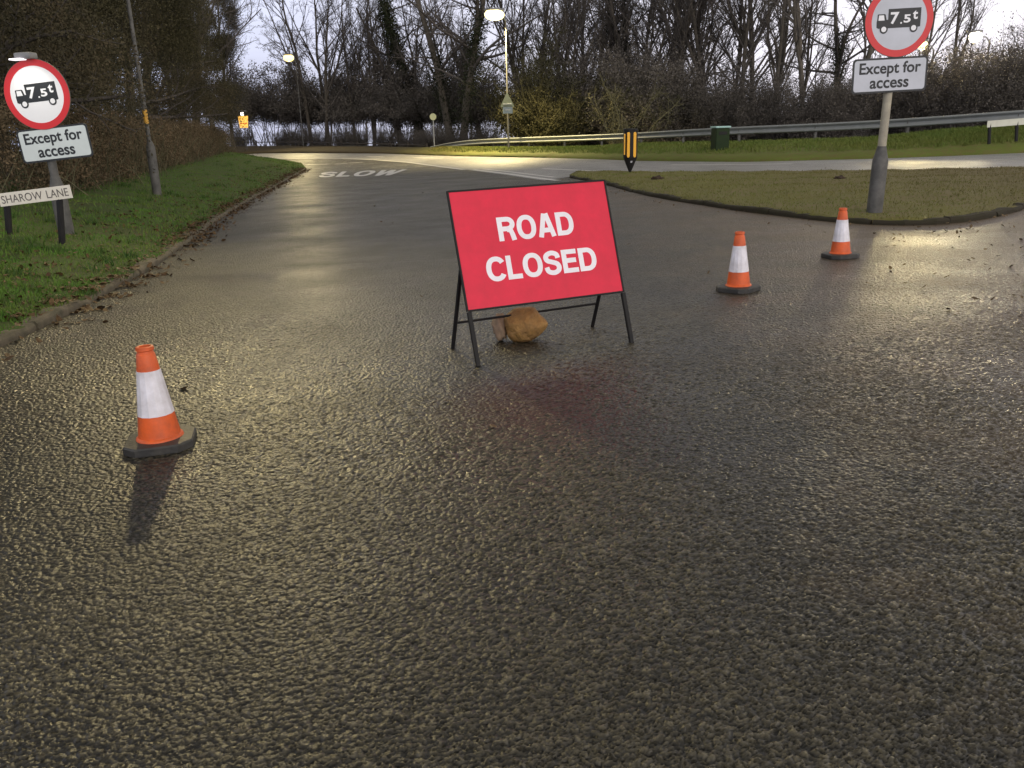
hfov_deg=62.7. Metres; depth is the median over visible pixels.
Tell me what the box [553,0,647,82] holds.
bare tree
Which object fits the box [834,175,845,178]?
soil clump
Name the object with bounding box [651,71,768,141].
scrub bush
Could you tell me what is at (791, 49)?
bare tree
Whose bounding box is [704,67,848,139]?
scrub bush
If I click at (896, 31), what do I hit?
weight limit sign
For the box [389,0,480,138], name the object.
bare tree
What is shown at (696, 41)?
bare tree
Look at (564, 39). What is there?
bare tree
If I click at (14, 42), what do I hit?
woodland tree
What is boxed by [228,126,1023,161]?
verge
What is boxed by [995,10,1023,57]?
bare tree
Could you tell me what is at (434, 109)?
scrub bush
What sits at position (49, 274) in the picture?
verge leaves
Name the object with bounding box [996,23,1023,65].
bare tree
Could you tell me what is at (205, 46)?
bare tree
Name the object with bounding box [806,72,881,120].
scrub bush
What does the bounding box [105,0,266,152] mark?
woodland tree
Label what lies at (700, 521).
lane surface
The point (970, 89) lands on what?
scrub bush
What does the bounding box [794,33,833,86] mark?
bare tree
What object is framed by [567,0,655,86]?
bare tree
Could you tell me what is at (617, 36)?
bare tree
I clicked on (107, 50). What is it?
woodland tree
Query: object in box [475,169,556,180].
edge marking
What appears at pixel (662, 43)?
bare tree
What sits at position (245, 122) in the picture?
lit hanging sign
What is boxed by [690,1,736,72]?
bare tree
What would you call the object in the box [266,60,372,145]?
scrub bush
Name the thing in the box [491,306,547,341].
sandbag
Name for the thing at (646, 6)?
bare tree
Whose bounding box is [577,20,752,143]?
scrub bush
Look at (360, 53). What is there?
bare tree
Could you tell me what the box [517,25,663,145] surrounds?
scrub bush
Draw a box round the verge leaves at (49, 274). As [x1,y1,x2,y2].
[0,154,300,322]
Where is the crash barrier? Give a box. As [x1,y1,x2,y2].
[431,110,1023,146]
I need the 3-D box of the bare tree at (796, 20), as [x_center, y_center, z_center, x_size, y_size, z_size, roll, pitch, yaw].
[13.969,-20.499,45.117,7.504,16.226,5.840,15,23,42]
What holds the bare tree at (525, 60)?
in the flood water
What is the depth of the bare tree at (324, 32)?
79.44 m
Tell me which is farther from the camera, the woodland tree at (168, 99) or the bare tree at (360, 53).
the bare tree at (360, 53)
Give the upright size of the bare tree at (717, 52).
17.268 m
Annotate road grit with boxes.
[181,179,1023,426]
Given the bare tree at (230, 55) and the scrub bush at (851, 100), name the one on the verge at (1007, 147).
the bare tree at (230, 55)
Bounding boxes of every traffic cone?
[122,344,196,457]
[716,231,760,294]
[821,208,859,259]
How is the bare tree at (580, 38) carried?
on the verge at (1007, 147)
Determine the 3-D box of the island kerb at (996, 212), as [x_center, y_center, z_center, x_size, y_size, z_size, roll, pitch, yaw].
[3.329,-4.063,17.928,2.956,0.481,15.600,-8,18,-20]
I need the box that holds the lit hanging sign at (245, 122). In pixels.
[238,112,247,148]
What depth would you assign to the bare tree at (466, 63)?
81.60 m
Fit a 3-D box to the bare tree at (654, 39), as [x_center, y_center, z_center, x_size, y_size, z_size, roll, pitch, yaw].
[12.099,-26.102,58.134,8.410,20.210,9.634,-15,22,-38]
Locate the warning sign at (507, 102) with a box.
[500,93,513,106]
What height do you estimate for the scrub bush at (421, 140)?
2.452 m
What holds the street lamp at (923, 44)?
on the verge at (1007, 147)
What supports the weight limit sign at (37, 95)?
on the verge at (76, 205)
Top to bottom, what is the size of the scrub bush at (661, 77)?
7.542 m
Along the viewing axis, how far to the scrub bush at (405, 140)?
70.69 m
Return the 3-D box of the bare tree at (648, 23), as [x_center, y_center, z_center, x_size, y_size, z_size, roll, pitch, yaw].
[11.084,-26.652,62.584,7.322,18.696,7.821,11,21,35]
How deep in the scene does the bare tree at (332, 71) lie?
132.60 m
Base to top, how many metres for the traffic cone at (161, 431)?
0.498 m
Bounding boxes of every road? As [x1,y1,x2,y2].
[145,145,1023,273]
[245,153,1023,180]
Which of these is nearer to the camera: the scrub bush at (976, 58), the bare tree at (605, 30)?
the scrub bush at (976, 58)
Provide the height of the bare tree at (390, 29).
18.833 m
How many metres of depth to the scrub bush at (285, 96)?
81.78 m
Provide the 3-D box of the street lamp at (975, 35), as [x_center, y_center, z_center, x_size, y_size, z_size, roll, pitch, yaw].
[24.977,-16.454,45.353,1.202,4.899,0.600,-1,17,0]
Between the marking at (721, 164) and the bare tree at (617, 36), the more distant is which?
the bare tree at (617, 36)
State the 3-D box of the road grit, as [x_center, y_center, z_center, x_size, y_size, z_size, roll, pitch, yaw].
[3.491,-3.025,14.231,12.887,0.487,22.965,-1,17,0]
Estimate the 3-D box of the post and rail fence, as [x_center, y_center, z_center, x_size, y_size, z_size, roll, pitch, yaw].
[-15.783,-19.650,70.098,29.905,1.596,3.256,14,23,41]
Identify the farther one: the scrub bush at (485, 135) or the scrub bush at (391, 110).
the scrub bush at (391, 110)
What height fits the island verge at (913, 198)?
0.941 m
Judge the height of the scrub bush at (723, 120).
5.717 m
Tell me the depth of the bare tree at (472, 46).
66.53 m
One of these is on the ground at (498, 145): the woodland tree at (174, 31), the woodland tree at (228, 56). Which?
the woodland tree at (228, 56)
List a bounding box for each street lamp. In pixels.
[126,0,161,195]
[283,53,303,145]
[484,7,509,147]
[918,39,934,78]
[968,30,990,62]
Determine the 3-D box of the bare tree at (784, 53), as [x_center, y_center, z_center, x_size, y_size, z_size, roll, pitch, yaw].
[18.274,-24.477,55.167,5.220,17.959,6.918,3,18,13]
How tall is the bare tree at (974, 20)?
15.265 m
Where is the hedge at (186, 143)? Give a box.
[0,87,236,195]
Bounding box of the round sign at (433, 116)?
[430,113,435,145]
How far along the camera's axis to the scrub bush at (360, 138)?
75.42 m
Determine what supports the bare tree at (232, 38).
on the verge at (76, 205)
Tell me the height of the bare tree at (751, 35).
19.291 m
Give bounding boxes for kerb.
[0,167,306,346]
[569,175,1023,225]
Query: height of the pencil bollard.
1.343 m
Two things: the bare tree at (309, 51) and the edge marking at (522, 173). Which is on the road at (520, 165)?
the edge marking at (522, 173)
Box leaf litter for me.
[1,162,309,360]
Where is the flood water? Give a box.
[11,128,868,150]
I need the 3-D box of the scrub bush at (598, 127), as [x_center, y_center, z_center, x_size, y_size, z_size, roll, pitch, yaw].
[8.386,-18.655,56.455,12.352,7.325,11.626,8,20,29]
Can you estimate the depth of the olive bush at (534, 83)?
55.84 m
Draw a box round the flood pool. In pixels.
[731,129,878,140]
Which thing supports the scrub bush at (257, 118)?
on the verge at (1007, 147)
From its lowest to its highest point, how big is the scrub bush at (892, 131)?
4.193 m
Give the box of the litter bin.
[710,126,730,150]
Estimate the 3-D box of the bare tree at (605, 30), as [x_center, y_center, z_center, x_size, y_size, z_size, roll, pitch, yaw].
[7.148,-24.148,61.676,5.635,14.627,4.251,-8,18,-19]
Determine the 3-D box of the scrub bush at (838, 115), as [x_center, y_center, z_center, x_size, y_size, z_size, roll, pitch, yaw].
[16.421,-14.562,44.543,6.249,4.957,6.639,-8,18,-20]
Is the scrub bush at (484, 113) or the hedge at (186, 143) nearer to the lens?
the hedge at (186, 143)
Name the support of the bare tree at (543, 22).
on the verge at (1007, 147)
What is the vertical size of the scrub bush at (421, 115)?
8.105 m
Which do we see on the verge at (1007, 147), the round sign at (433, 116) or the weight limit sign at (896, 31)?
the round sign at (433, 116)
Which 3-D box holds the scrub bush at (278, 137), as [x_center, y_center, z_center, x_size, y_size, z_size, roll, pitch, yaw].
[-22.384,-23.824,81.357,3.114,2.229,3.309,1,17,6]
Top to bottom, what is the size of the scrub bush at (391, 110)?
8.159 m
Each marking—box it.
[274,158,463,169]
[319,169,406,176]
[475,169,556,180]
[486,169,551,176]
[700,164,742,164]
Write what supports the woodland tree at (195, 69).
on the ground at (498, 145)
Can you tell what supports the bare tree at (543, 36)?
on the verge at (1007, 147)
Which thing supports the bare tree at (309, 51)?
on the verge at (1007, 147)
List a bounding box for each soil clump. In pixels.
[651,175,663,179]
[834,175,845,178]
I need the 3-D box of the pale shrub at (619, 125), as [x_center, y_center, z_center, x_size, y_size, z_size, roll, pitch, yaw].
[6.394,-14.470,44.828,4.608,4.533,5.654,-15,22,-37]
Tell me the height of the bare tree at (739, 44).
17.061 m
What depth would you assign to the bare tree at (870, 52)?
46.48 m
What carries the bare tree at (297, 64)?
on the verge at (1007, 147)
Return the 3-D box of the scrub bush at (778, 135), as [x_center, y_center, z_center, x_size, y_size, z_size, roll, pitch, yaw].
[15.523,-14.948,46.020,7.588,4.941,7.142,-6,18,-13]
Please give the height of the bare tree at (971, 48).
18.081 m
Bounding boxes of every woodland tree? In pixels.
[0,0,120,166]
[0,0,173,176]
[0,0,185,172]
[0,0,188,188]
[8,0,208,148]
[25,0,182,122]
[80,0,256,146]
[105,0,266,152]
[121,0,227,129]
[131,2,233,124]
[190,0,252,126]
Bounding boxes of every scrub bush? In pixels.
[201,44,335,145]
[201,61,300,145]
[223,127,256,145]
[233,71,354,135]
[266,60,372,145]
[267,126,292,145]
[279,54,379,141]
[279,123,318,145]
[291,69,404,142]
[299,127,334,145]
[324,122,358,144]
[344,128,371,145]
[354,55,456,146]
[361,122,404,146]
[366,63,462,138]
[367,65,489,137]
[386,49,509,139]
[391,127,421,146]
[409,122,440,146]
[420,120,471,144]
[422,68,528,145]
[457,121,501,146]
[488,39,632,146]
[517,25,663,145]
[541,46,726,144]
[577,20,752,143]
[591,34,772,142]
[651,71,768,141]
[684,59,798,140]
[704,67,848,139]
[748,63,871,139]
[755,62,895,139]
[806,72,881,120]
[855,70,951,136]
[857,29,1021,134]
[881,34,1023,130]
[915,37,1023,126]
[936,11,1023,125]
[961,30,1023,108]
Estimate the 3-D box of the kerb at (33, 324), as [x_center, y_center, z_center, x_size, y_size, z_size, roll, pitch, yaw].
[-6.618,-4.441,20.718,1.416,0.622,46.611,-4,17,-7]
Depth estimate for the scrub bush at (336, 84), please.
84.27 m
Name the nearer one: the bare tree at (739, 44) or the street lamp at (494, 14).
the street lamp at (494, 14)
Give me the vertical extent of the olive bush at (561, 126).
6.893 m
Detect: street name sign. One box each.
[0,185,72,243]
[987,118,1023,143]
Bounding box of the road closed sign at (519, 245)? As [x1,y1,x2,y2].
[446,179,633,366]
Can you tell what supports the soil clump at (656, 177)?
on the island verge at (913, 198)
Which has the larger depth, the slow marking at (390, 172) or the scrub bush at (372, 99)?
the scrub bush at (372, 99)
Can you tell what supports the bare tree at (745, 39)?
on the verge at (1007, 147)
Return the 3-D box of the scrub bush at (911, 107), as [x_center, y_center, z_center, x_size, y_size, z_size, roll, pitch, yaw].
[22.148,-15.175,43.633,7.588,5.962,8.062,9,20,30]
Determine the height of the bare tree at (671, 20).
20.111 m
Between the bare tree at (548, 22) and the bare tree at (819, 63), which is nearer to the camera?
the bare tree at (548, 22)
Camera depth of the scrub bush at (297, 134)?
79.99 m
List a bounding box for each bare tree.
[178,0,260,120]
[189,1,220,125]
[195,0,253,146]
[255,0,317,145]
[276,0,367,145]
[286,0,364,145]
[311,0,373,132]
[317,35,349,139]
[324,0,401,145]
[335,9,383,96]
[341,0,481,143]
[347,3,424,128]
[352,0,416,146]
[354,0,397,130]
[369,0,434,130]
[389,0,464,95]
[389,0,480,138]
[401,0,544,145]
[431,1,486,138]
[433,11,513,135]
[447,0,549,145]
[492,0,538,145]
[496,0,590,94]
[501,0,572,144]
[509,0,578,96]
[510,40,537,72]
[524,0,597,77]
[534,0,613,93]
[534,0,616,85]
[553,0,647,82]
[554,0,603,97]
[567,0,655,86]
[571,0,648,89]
[581,0,636,72]
[618,0,693,65]
[618,0,727,81]
[619,0,667,62]
[620,0,715,88]
[634,0,746,79]
[634,0,754,79]
[635,0,753,80]
[639,0,738,70]
[684,0,799,90]
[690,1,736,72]
[700,0,815,92]
[705,18,734,97]
[720,0,777,86]
[735,0,828,109]
[743,0,790,95]
[761,17,814,87]
[763,0,881,101]
[770,0,827,86]
[791,0,842,94]
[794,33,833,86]
[842,0,940,136]
[917,0,974,65]
[946,0,997,70]
[949,17,987,78]
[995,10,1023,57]
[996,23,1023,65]
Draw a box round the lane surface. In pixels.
[0,231,1023,767]
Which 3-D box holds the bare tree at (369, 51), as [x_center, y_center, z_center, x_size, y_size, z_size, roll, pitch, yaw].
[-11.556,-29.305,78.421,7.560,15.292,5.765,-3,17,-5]
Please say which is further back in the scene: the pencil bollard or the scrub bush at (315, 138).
the scrub bush at (315, 138)
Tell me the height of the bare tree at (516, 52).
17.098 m
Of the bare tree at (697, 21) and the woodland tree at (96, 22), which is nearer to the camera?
the woodland tree at (96, 22)
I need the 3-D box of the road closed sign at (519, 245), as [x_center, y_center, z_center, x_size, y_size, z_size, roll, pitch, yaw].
[0.107,-0.707,5.607,1.101,1.101,0.560,-9,-2,-20]
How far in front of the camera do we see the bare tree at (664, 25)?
57.46 m
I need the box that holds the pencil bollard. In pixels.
[623,128,637,171]
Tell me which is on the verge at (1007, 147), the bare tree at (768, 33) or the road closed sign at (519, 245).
the bare tree at (768, 33)
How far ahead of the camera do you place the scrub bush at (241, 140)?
82.08 m
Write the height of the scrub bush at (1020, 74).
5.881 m
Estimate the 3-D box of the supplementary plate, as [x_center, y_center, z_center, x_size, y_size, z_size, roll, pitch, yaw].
[-0.245,-15.718,48.194,0.560,0.400,0.050,-1,17,0]
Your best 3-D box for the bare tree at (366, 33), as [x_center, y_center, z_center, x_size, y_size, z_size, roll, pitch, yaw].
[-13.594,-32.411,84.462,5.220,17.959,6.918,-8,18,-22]
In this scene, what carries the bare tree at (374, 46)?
on the verge at (1007, 147)
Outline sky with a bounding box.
[10,0,1023,139]
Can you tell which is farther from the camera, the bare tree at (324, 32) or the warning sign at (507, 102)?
the bare tree at (324, 32)
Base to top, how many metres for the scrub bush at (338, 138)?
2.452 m
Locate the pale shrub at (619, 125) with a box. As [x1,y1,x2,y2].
[578,70,689,144]
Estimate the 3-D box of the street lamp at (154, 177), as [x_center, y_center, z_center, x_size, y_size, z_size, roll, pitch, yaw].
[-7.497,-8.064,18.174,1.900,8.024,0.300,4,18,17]
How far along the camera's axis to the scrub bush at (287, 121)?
83.84 m
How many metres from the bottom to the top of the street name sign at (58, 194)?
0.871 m
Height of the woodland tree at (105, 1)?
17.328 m
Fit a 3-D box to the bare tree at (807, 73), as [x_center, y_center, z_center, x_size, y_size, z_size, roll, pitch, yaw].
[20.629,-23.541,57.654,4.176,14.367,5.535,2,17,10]
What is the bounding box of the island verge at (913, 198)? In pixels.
[570,167,1023,223]
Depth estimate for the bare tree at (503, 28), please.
68.24 m
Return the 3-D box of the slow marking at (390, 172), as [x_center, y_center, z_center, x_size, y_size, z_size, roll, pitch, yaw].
[-6.472,-8.794,35.115,3.814,0.096,5.624,-1,17,0]
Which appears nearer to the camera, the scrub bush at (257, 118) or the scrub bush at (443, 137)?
the scrub bush at (443, 137)
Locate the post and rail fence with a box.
[235,140,427,146]
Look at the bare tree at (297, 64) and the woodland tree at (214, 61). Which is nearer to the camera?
the woodland tree at (214, 61)
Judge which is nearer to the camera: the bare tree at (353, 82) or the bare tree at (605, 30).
the bare tree at (605, 30)
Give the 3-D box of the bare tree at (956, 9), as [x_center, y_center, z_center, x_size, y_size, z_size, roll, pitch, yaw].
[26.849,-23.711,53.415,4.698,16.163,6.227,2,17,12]
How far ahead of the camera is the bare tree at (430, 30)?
75.45 m
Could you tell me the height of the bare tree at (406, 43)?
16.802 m
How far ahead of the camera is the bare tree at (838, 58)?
49.40 m
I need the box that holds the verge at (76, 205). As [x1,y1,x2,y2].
[0,152,304,329]
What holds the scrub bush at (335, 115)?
on the verge at (1007, 147)
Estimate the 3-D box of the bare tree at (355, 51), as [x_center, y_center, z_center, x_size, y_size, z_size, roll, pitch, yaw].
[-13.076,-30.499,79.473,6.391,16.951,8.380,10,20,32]
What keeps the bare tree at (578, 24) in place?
on the verge at (1007, 147)
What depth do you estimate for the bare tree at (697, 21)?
58.89 m
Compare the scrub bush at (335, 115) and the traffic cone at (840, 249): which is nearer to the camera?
the traffic cone at (840, 249)
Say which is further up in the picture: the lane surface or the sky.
the sky
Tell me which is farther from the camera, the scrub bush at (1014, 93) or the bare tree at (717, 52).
the bare tree at (717, 52)
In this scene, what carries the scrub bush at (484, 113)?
on the verge at (1007, 147)
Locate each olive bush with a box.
[456,22,595,146]
[492,49,615,146]
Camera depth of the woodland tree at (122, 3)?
34.88 m
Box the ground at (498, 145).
[377,143,538,146]
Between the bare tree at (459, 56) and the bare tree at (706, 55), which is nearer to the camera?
the bare tree at (706, 55)
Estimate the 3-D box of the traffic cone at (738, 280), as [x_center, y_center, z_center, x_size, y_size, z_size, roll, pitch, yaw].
[1.897,-1.023,7.024,0.310,0.498,0.310,-18,22,-40]
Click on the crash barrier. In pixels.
(907, 123)
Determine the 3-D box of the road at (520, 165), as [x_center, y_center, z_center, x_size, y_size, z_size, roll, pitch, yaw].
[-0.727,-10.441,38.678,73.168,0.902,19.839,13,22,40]
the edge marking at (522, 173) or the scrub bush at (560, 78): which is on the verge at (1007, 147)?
the scrub bush at (560, 78)
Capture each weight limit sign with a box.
[4,52,93,233]
[851,0,933,212]
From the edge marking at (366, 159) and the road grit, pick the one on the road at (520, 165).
the edge marking at (366, 159)
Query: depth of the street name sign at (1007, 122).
26.38 m
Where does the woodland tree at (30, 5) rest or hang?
on the verge at (76, 205)
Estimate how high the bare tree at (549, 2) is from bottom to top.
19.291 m
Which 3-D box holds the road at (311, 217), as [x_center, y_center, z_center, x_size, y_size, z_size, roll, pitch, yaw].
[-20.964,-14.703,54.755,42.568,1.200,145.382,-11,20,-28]
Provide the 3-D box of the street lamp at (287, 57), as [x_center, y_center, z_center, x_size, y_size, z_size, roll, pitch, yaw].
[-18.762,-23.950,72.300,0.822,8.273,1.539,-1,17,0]
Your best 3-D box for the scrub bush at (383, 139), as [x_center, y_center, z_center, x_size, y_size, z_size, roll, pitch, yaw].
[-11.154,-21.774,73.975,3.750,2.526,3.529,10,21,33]

